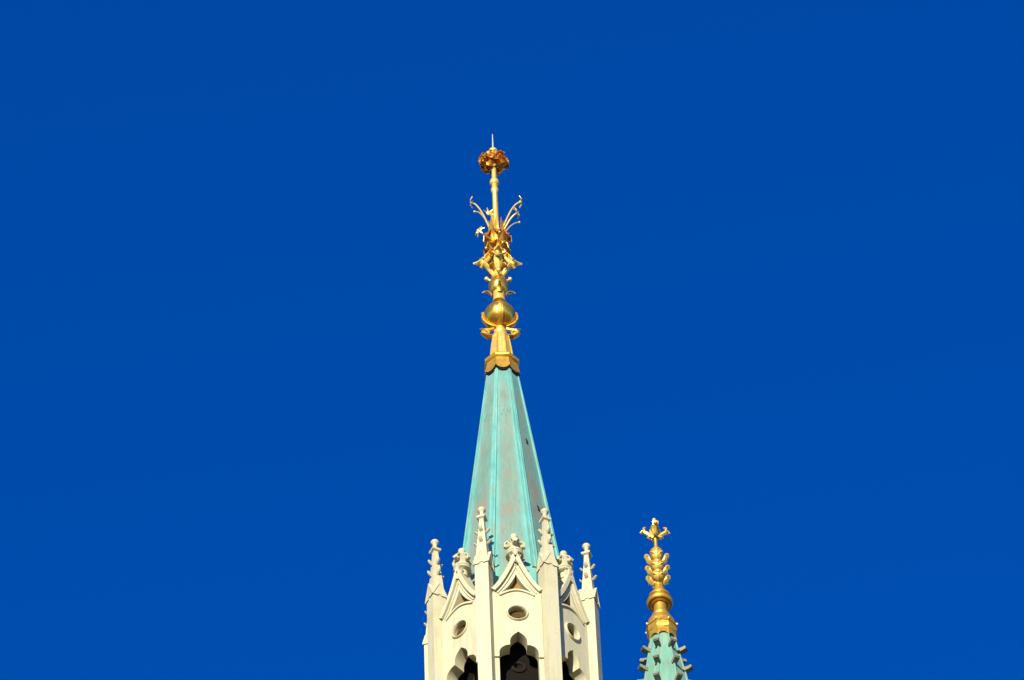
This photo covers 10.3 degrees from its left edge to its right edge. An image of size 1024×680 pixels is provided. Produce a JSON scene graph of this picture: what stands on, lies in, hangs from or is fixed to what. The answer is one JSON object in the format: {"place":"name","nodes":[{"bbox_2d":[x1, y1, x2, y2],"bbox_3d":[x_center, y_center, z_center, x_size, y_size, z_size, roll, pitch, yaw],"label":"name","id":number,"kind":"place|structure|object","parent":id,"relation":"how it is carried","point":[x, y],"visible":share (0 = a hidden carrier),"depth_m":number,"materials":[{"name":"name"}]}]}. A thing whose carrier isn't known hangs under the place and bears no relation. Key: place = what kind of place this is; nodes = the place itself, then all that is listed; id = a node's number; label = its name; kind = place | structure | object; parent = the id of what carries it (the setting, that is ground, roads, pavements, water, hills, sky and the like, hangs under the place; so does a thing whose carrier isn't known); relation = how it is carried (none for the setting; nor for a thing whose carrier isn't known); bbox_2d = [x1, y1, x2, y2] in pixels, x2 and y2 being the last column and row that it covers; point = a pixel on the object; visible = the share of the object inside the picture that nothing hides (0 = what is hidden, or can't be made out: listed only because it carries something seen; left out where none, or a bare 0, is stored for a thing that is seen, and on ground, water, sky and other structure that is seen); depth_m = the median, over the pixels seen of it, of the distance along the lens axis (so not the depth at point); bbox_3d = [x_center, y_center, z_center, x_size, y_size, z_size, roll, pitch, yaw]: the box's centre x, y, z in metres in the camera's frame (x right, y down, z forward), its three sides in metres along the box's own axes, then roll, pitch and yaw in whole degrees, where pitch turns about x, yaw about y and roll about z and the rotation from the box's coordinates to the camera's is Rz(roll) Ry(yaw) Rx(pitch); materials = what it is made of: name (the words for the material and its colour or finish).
{"place":"outdoors","nodes":[
{"label":"outdoors","id":0,"kind":"place"},
{"bbox_2d":[0,0,1023,679],"label":"sky","id":1,"kind":"structure","parent":0,"point":[767,299],"materials":[{"name":"blue"}]},
{"bbox_2d":[422,134,602,679],"bbox_3d":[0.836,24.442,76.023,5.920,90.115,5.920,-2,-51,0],"label":"bell tower","id":2,"kind":"structure","parent":0,"point":[514,603],"depth_m":99.50,"materials":[{"name":"beige stone"}]},
{"label":"ground","id":3,"kind":"structure","parent":0,"visible":0},
{"bbox_2d":[637,518,693,679],"bbox_3d":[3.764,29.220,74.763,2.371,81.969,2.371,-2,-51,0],"label":"turret","id":4,"kind":"object","parent":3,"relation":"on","point":[664,660],"visible":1,"depth_m":103.86,"materials":[{"name":"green metal"}]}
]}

